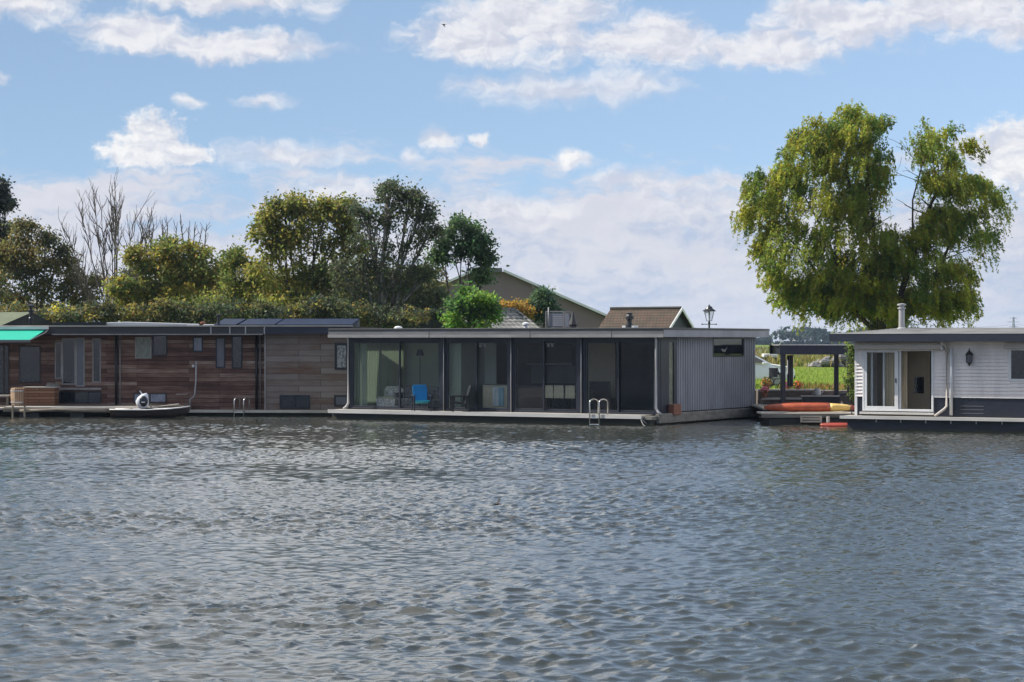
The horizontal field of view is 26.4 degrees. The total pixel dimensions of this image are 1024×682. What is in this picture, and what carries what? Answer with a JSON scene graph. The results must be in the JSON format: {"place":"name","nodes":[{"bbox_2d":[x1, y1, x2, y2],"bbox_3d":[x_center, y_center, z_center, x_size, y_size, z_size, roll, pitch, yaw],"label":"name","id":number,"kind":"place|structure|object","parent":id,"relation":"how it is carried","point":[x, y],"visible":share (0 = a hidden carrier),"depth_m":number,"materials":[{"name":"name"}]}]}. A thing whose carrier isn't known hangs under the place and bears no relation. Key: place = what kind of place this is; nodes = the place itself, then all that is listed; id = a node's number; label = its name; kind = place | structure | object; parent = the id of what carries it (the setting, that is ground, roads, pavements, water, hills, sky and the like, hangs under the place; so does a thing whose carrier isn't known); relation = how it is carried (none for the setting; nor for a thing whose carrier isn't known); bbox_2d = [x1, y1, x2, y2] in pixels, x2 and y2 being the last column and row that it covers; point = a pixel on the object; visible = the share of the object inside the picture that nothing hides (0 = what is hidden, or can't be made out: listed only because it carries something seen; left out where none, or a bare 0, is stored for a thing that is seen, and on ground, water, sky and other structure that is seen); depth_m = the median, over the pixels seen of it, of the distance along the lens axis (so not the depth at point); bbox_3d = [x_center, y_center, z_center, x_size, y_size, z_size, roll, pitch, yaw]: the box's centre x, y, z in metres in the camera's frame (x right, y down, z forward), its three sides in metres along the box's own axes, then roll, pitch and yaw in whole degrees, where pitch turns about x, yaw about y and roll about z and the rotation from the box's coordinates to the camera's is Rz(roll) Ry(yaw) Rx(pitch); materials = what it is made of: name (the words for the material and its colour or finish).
{"place":"outdoors","nodes":[
{"label":"outdoors","id":0,"kind":"place"},
{"bbox_2d":[352,268,606,328],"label":"barn","id":1,"kind":"structure","parent":0,"point":[508,285],"depth_m":142.00,"materials":[{"name":"metal"}]},
{"bbox_2d":[0,415,1023,681],"bbox_3d":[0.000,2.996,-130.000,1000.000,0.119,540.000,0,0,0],"label":"water","id":2,"kind":"structure","parent":0,"point":[256,549],"depth_m":30.98,"materials":[{"name":"grey liquid"}]},
{"bbox_2d":[0,406,156,416],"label":"floating jetty","id":3,"kind":"object","parent":2,"relation":"on","point":[42,411],"visible":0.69,"depth_m":85.90,"materials":[{"name":"grey wood"}]},
{"bbox_2d":[10,388,23,404],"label":"barrel","id":4,"kind":"object","parent":3,"relation":"on","point":[17,396],"visible":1,"depth_m":87.28,"materials":[{"name":"beige wood"}]},
{"bbox_2d":[23,383,59,405],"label":"storage chest","id":5,"kind":"object","parent":3,"relation":"on","point":[48,394],"visible":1,"depth_m":87.28,"materials":[{"name":"brown wood"}]},
{"bbox_2d":[109,406,189,417],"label":"rowing boat","id":6,"kind":"object","parent":2,"relation":"on","point":[147,413],"visible":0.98,"depth_m":84.67,"materials":[{"name":"grey plastic"}]},
{"bbox_2d":[136,391,152,408],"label":"outboard motor","id":7,"kind":"object","parent":6,"relation":"attached to","point":[142,401],"visible":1,"depth_m":84.99,"materials":[{"name":"white plastic"}]},
{"bbox_2d":[0,314,376,415],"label":"houseboat","id":8,"kind":"object","parent":2,"relation":"on","point":[261,367],"visible":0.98,"depth_m":88.06,"materials":[{"name":"brown wood"}]},
{"bbox_2d":[0,345,3,394],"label":"window","id":9,"kind":"structure","parent":8,"relation":"in","point":[1,346],"depth_m":88.83,"materials":[{"name":"grey glass"}]},
{"bbox_2d":[0,395,10,404],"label":"slatted bench","id":10,"kind":"object","parent":8,"relation":"on","point":[8,399],"visible":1,"depth_m":87.54,"materials":[{"name":"wood"}]},
{"bbox_2d":[4,345,8,393],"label":"window","id":11,"kind":"structure","parent":8,"relation":"in","point":[6,347],"depth_m":88.81,"materials":[{"name":"grey glass"}]},
{"bbox_2d":[0,327,48,341],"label":"awning","id":12,"kind":"object","parent":8,"relation":"attached to","point":[18,334],"visible":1,"depth_m":87.50,"materials":[{"name":"green fabric"}]},
{"bbox_2d":[19,346,40,382],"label":"window","id":13,"kind":"structure","parent":8,"relation":"in","point":[29,356],"depth_m":88.73,"materials":[{"name":"grey glass"}]},
{"bbox_2d":[55,342,61,378],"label":"window","id":14,"kind":"structure","parent":8,"relation":"in","point":[58,345],"depth_m":88.62,"materials":[{"name":"grey glass"}]},
{"bbox_2d":[62,338,75,384],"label":"window","id":15,"kind":"structure","parent":8,"relation":"in","point":[68,344],"depth_m":88.57,"materials":[{"name":"grey glass"}]},
{"bbox_2d":[59,391,100,402],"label":"cellar window","id":16,"kind":"structure","parent":8,"relation":"in","point":[64,396],"depth_m":88.53,"materials":[{"name":"black glass"}]},
{"bbox_2d":[76,338,84,386],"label":"window","id":17,"kind":"structure","parent":8,"relation":"in","point":[80,342],"depth_m":88.53,"materials":[{"name":"grey glass"}]},
{"bbox_2d":[92,338,100,382],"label":"window","id":18,"kind":"structure","parent":8,"relation":"in","point":[96,342],"depth_m":88.47,"materials":[{"name":"grey glass"}]},
{"bbox_2d":[135,337,151,358],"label":"window","id":19,"kind":"structure","parent":8,"relation":"in","point":[143,345],"depth_m":88.29,"materials":[{"name":"glass"}]},
{"bbox_2d":[133,393,166,402],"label":"cellar window","id":20,"kind":"structure","parent":8,"relation":"in","point":[153,397],"depth_m":88.25,"materials":[{"name":"grey glass"}]},
{"bbox_2d":[153,335,166,355],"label":"window","id":21,"kind":"structure","parent":8,"relation":"in","point":[159,341],"depth_m":88.23,"materials":[{"name":"grey glass"}]},
{"bbox_2d":[193,337,202,351],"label":"window","id":22,"kind":"structure","parent":8,"relation":"in","point":[197,341],"depth_m":88.10,"materials":[{"name":"grey glass"}]},
{"bbox_2d":[216,337,224,367],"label":"window","id":23,"kind":"structure","parent":8,"relation":"in","point":[220,341],"depth_m":88.01,"materials":[{"name":"grey glass"}]},
{"bbox_2d":[232,336,241,368],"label":"window","id":24,"kind":"structure","parent":8,"relation":"in","point":[236,340],"depth_m":87.95,"materials":[{"name":"grey glass"}]},
{"bbox_2d":[280,395,309,408],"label":"cellar window","id":25,"kind":"structure","parent":8,"relation":"in","point":[286,401],"depth_m":87.31,"materials":[{"name":"black glass"}]},
{"bbox_2d":[334,395,346,405],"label":"cellar window","id":26,"kind":"structure","parent":8,"relation":"in","point":[339,400],"depth_m":87.16,"materials":[{"name":"grey glass"}]},
{"bbox_2d":[335,343,346,369],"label":"window","id":27,"kind":"structure","parent":8,"relation":"in","point":[340,348],"depth_m":87.16,"materials":[{"name":"grey glass"}]},
{"bbox_2d":[328,307,769,425],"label":"houseboat","id":28,"kind":"object","parent":2,"relation":"on","point":[697,374],"visible":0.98,"depth_m":82.04,"materials":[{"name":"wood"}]},
{"bbox_2d":[358,343,366,405],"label":"curtain","id":29,"kind":"object","parent":28,"relation":"hanging from","point":[362,374],"visible":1,"depth_m":84.66,"materials":[{"name":"white fabric"}]},
{"bbox_2d":[355,343,405,405],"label":"curtain","id":30,"kind":"object","parent":28,"relation":"hanging from","point":[382,366],"visible":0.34,"depth_m":86.64,"materials":[{"name":"white fabric"}]},
{"bbox_2d":[376,386,403,405],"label":"wicker chair","id":31,"kind":"object","parent":28,"relation":"on","point":[388,398],"visible":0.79,"depth_m":84.79,"materials":[{"name":"grey wicker"}]},
{"bbox_2d":[350,338,440,410],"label":"sliding door","id":32,"kind":"structure","parent":28,"relation":"in","point":[352,340],"depth_m":83.53,"materials":[{"name":"black glass"}]},
{"bbox_2d":[394,386,438,406],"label":"sofa","id":33,"kind":"object","parent":28,"relation":"on","point":[408,393],"visible":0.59,"depth_m":84.32,"materials":[{"name":"grey fabric"}]},
{"bbox_2d":[411,385,432,410],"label":"garden chair","id":34,"kind":"object","parent":28,"relation":"on","point":[419,395],"visible":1,"depth_m":82.72,"materials":[{"name":"blue fabric"}]},
{"bbox_2d":[449,343,460,406],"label":"curtain","id":35,"kind":"object","parent":28,"relation":"hanging from","point":[454,368],"visible":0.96,"depth_m":82.57,"materials":[{"name":"white fabric"}]},
{"bbox_2d":[448,385,470,411],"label":"garden chair","id":36,"kind":"object","parent":28,"relation":"on","point":[453,402],"visible":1,"depth_m":81.34,"materials":[{"name":"black plastic"}]},
{"bbox_2d":[444,337,508,411],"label":"sliding door","id":37,"kind":"structure","parent":28,"relation":"in","point":[487,339],"depth_m":81.78,"materials":[{"name":"black glass"}]},
{"bbox_2d":[482,384,518,407],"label":"sideboard","id":38,"kind":"object","parent":28,"relation":"on","point":[487,395],"visible":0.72,"depth_m":82.25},
{"bbox_2d":[493,387,498,405],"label":"towel","id":39,"kind":"object","parent":38,"relation":"hanging from","point":[495,396],"visible":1,"depth_m":82.08,"materials":[{"name":"fabric"}]},
{"bbox_2d":[499,387,503,405],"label":"towel","id":40,"kind":"object","parent":38,"relation":"hanging from","point":[501,396],"visible":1,"depth_m":81.97,"materials":[{"name":"fabric"}]},
{"bbox_2d":[517,386,553,408],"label":"kitchen island","id":41,"kind":"structure","parent":28,"relation":"on","point":[530,397],"depth_m":81.62,"materials":[{"name":"grey"}]},
{"bbox_2d":[512,337,578,412],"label":"sliding door","id":42,"kind":"structure","parent":28,"relation":"in","point":[515,340],"depth_m":80.33,"materials":[{"name":"black glass"}]},
{"bbox_2d":[527,344,575,382],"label":"wall cabinet","id":43,"kind":"object","parent":28,"relation":"attached to","point":[560,360],"depth_m":86.01,"materials":[{"name":"white paint"}]},
{"bbox_2d":[545,385,557,408],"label":"bar stool","id":44,"kind":"object","parent":28,"relation":"on","point":[549,393],"visible":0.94,"depth_m":80.84,"materials":[{"name":"beige fabric"}]},
{"bbox_2d":[554,385,568,408],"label":"bar stool","id":45,"kind":"object","parent":28,"relation":"on","point":[559,393],"visible":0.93,"depth_m":80.63,"materials":[{"name":"beige fabric"}]},
{"bbox_2d":[565,385,575,408],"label":"bar stool","id":46,"kind":"object","parent":28,"relation":"on","point":[570,393],"visible":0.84,"depth_m":80.40,"materials":[{"name":"beige metal"}]},
{"bbox_2d":[588,343,588,409],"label":"curtain","id":47,"kind":"object","parent":28,"relation":"hanging from","point":[588,376],"visible":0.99,"depth_m":79.74,"materials":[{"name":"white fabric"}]},
{"bbox_2d":[589,381,614,409],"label":"television cabinet","id":48,"kind":"object","parent":28,"relation":"on","point":[601,389],"visible":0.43,"depth_m":80.84,"materials":[{"name":"black plastic"}]},
{"bbox_2d":[583,337,655,414],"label":"sliding door","id":49,"kind":"structure","parent":28,"relation":"in","point":[586,340],"depth_m":78.84,"materials":[{"name":"black glass"}]},
{"bbox_2d":[660,337,676,413],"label":"side window","id":50,"kind":"structure","parent":28,"relation":"in","point":[668,345],"depth_m":78.59,"materials":[{"name":"glass"}]},
{"bbox_2d":[668,404,680,414],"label":"flower box","id":51,"kind":"object","parent":28,"relation":"on","point":[674,409],"visible":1,"depth_m":78.61,"materials":[{"name":"ceramic"}]},
{"bbox_2d":[713,337,743,356],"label":"window","id":52,"kind":"structure","parent":28,"relation":"in","point":[722,346],"depth_m":83.29,"materials":[{"name":"black glass"}]},
{"bbox_2d":[757,411,854,423],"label":"landing stage","id":53,"kind":"object","parent":2,"relation":"on","point":[777,417],"visible":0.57,"depth_m":78.65,"materials":[{"name":"grey wood"}]},
{"bbox_2d":[764,402,854,411],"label":"kayak","id":54,"kind":"object","parent":53,"relation":"on","point":[810,407],"visible":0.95,"depth_m":79.11,"materials":[{"name":"plastic"}]},
{"bbox_2d":[839,393,854,410],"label":"storage bin","id":55,"kind":"object","parent":53,"relation":"on","point":[845,399],"visible":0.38,"depth_m":80.18,"materials":[{"name":"blue paint"}]},
{"bbox_2d":[800,416,821,422],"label":"float box","id":56,"kind":"object","parent":2,"relation":"on","point":[810,418],"visible":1,"depth_m":77.67,"materials":[{"name":"grey plastic"}]},
{"bbox_2d":[820,422,846,426],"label":"canoe","id":57,"kind":"object","parent":2,"relation":"on","point":[835,424],"visible":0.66,"depth_m":76.50,"materials":[{"name":"red plastic"}]},
{"bbox_2d":[829,303,1023,433],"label":"houseboat","id":58,"kind":"object","parent":2,"relation":"on","point":[955,392],"visible":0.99,"depth_m":71.95,"materials":[{"name":"wood"}]},
{"bbox_2d":[842,341,854,414],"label":"climbing plant","id":59,"kind":"object","parent":58,"relation":"attached to","point":[849,380],"visible":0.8,"depth_m":76.45,"materials":[{"name":"green plant"}]},
{"bbox_2d":[867,352,870,405],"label":"curtain","id":60,"kind":"object","parent":58,"relation":"hanging from","point":[868,378],"visible":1,"depth_m":73.63,"materials":[{"name":"grey fabric"}]},
{"bbox_2d":[885,352,894,405],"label":"curtain","id":61,"kind":"object","parent":58,"relation":"hanging from","point":[889,378],"visible":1,"depth_m":73.29,"materials":[{"name":"beige fabric"}]},
{"bbox_2d":[859,349,934,414],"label":"sliding door","id":62,"kind":"structure","parent":58,"relation":"in","point":[897,407],"depth_m":72.90,"materials":[{"name":"white paint"}]},
{"bbox_2d":[854,343,949,352],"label":"awning cassette","id":63,"kind":"object","parent":58,"relation":"attached to","point":[898,346],"visible":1,"depth_m":72.60,"materials":[{"name":"beige metal"}]},
{"bbox_2d":[901,351,907,408],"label":"curtain","id":64,"kind":"object","parent":58,"relation":"hanging from","point":[904,379],"visible":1,"depth_m":73.02,"materials":[{"name":"beige fabric"}]},
{"bbox_2d":[908,351,930,412],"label":"inner door","id":65,"kind":"structure","parent":58,"relation":"in","point":[919,362],"depth_m":73.77,"materials":[{"name":"beige wood"}]},
{"bbox_2d":[965,348,972,365],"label":"wall lantern","id":66,"kind":"object","parent":58,"relation":"attached to","point":[969,356],"depth_m":71.53,"materials":[{"name":"black metal"}]},
{"bbox_2d":[1004,343,1023,347],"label":"awning cassette","id":67,"kind":"object","parent":58,"relation":"attached to","point":[1013,345],"visible":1,"depth_m":70.81,"materials":[{"name":"beige metal"}]},
{"bbox_2d":[1008,348,1023,381],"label":"window","id":68,"kind":"structure","parent":58,"relation":"in","point":[1015,355],"depth_m":70.95,"materials":[{"name":"white paint"}]},
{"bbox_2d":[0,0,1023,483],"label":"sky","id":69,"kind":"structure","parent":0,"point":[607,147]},
{"bbox_2d":[755,342,854,403],"bbox_3d":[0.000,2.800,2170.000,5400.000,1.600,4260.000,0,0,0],"label":"ground","id":70,"kind":"structure","parent":0,"point":[808,372],"depth_m":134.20,"materials":[{"name":"green plant"}]},
{"bbox_2d":[0,174,22,305],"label":"tree","id":71,"kind":"object","parent":70,"relation":"on","point":[8,203],"visible":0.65,"depth_m":127.77,"materials":[{"name":"green plant"}]},
{"bbox_2d":[0,304,52,324],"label":"shed","id":72,"kind":"structure","parent":70,"relation":"on","point":[29,317],"depth_m":100.98,"materials":[{"name":"green wood"}]},
{"bbox_2d":[0,214,106,314],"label":"tree","id":73,"kind":"object","parent":70,"relation":"on","point":[12,255],"visible":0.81,"depth_m":119.49,"materials":[{"name":"green plant"}]},
{"bbox_2d":[48,301,72,320],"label":"shrub","id":74,"kind":"object","parent":70,"relation":"on","point":[53,311],"visible":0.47,"depth_m":103.81,"materials":[{"name":"yellow plant"}]},
{"bbox_2d":[54,167,160,321],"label":"dead tree","id":75,"kind":"object","parent":70,"relation":"on","point":[113,230],"visible":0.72,"depth_m":117.87,"materials":[{"name":"wood"}]},
{"bbox_2d":[100,213,246,319],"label":"tree","id":76,"kind":"object","parent":70,"relation":"on","point":[165,263],"visible":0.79,"depth_m":112.50,"materials":[{"name":"green plant"}]},
{"bbox_2d":[0,292,438,328],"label":"hedge","id":77,"kind":"object","parent":70,"relation":"on","point":[164,308],"visible":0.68,"depth_m":103.20,"materials":[{"name":"green plant"}]},
{"bbox_2d":[189,243,289,318],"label":"tree","id":78,"kind":"object","parent":70,"relation":"on","point":[231,258],"visible":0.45,"depth_m":109.60,"materials":[{"name":"green plant"}]},
{"bbox_2d":[105,259,453,326],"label":"thicket","id":79,"kind":"object","parent":70,"relation":"on","point":[442,275],"visible":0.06,"depth_m":122.24,"materials":[{"name":"green plant"}]},
{"bbox_2d":[232,188,377,318],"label":"tree","id":80,"kind":"object","parent":70,"relation":"on","point":[296,211],"visible":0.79,"depth_m":107.61,"materials":[{"name":"green plant"}]},
{"bbox_2d":[319,174,451,328],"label":"tree","id":81,"kind":"object","parent":70,"relation":"on","point":[400,195],"visible":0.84,"depth_m":105.77,"materials":[{"name":"green plant"}]},
{"bbox_2d":[420,209,509,297],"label":"tree","id":82,"kind":"object","parent":70,"relation":"on","point":[475,241],"visible":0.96,"depth_m":110.63,"materials":[{"name":"green plant"}]},
{"bbox_2d":[401,308,539,327],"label":"bungalow","id":83,"kind":"object","parent":70,"relation":"on","point":[514,318],"visible":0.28,"depth_m":108.75,"materials":[{"name":"grey tile"}]},
{"bbox_2d":[436,279,506,327],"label":"shrub","id":84,"kind":"object","parent":70,"relation":"on","point":[480,309],"visible":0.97,"depth_m":99.18,"materials":[{"name":"green plant"}]},
{"bbox_2d":[498,296,541,320],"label":"shrub","id":85,"kind":"object","parent":70,"relation":"on","point":[526,309],"visible":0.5,"depth_m":120.76,"materials":[{"name":"yellow plant"}]},
{"bbox_2d":[525,284,568,327],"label":"shrub","id":86,"kind":"object","parent":70,"relation":"on","point":[538,301],"visible":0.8,"depth_m":121.58,"materials":[{"name":"green plant"}]},
{"bbox_2d":[599,306,694,327],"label":"cottage","id":87,"kind":"structure","parent":70,"relation":"on","point":[660,316],"depth_m":126.49,"materials":[{"name":"brown tile"}]},
{"bbox_2d":[701,305,716,327],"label":"street lamp","id":88,"kind":"object","parent":70,"relation":"on","point":[708,309],"visible":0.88,"depth_m":95.98,"materials":[{"name":"black metal"}]},
{"bbox_2d":[755,355,794,386],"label":"parked car","id":89,"kind":"object","parent":70,"relation":"on","point":[762,366],"visible":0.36,"depth_m":94.19,"materials":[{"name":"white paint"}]},
{"bbox_2d":[755,345,843,355],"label":"field weeds","id":90,"kind":"object","parent":70,"relation":"on","point":[764,349],"visible":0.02,"depth_m":282.66,"materials":[{"name":"green plant"}]},
{"bbox_2d":[755,352,845,366],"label":"weeds","id":91,"kind":"object","parent":70,"relation":"on","point":[802,360],"visible":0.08,"depth_m":169.16,"materials":[{"name":"green plant"}]},
{"bbox_2d":[755,389,854,416],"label":"quay wall","id":92,"kind":"structure","parent":70,"relation":"on","point":[792,396],"depth_m":86.42,"materials":[{"name":"stone"}]},
{"bbox_2d":[751,404,768,409],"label":"gangway","id":93,"kind":"object","parent":92,"relation":"on","point":[760,406],"visible":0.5,"depth_m":83.85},
{"bbox_2d":[760,386,769,397],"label":"flower pot","id":94,"kind":"object","parent":92,"relation":"on","point":[764,390],"visible":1,"depth_m":85.31,"materials":[{"name":"ceramic"}]},
{"bbox_2d":[760,376,771,387],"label":"flower pot","id":95,"kind":"object","parent":92,"relation":"on","point":[766,382],"visible":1,"depth_m":87.12,"materials":[{"name":"ceramic"}]},
{"bbox_2d":[769,368,779,388],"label":"folding chair","id":96,"kind":"object","parent":92,"relation":"on","point":[773,372],"visible":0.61,"depth_m":89.31,"materials":[{"name":"black plastic"}]},
{"bbox_2d":[794,380,803,388],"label":"flower pot","id":97,"kind":"object","parent":92,"relation":"on","point":[797,384],"visible":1,"depth_m":86.57,"materials":[{"name":"ceramic"}]},
{"bbox_2d":[769,345,851,402],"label":"pergola","id":98,"kind":"object","parent":92,"relation":"on","point":[783,351],"visible":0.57,"depth_m":82.08,"materials":[{"name":"black wood"}]},
{"bbox_2d":[787,355,792,386],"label":"curtain","id":99,"kind":"object","parent":98,"relation":"hanging from","point":[789,370],"visible":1,"depth_m":82.59,"materials":[{"name":"fabric"}]},
{"bbox_2d":[777,382,846,389],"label":"bank weeds","id":100,"kind":"object","parent":70,"relation":"on","point":[821,386],"visible":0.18,"depth_m":88.33,"materials":[{"name":"green plant"}]},
{"bbox_2d":[806,355,854,366],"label":"rubble","id":101,"kind":"object","parent":70,"relation":"on","point":[823,362],"visible":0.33,"depth_m":166.24,"materials":[{"name":"stone"}]},
{"bbox_2d":[755,325,910,344],"bbox_3d":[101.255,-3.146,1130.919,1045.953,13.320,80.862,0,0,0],"label":"woods","id":102,"kind":"object","parent":70,"relation":"on","point":[816,335],"visible":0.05,"depth_m":1131.66,"materials":[{"name":"green plant"}]},
{"bbox_2d":[729,98,1017,344],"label":"willow tree","id":103,"kind":"object","parent":70,"relation":"on","point":[869,296],"visible":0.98,"depth_m":99.04,"materials":[{"name":"green plant"}]},
{"bbox_2d":[800,395,839,403],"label":"planter","id":104,"kind":"object","parent":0,"point":[824,398],"visible":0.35,"depth_m":83.95,"materials":[{"name":"blue paint"}]},
{"bbox_2d":[812,388,825,395],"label":"watering can","id":105,"kind":"object","parent":104,"relation":"on","point":[817,392],"visible":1,"depth_m":84.01,"materials":[{"name":"silver metal"}]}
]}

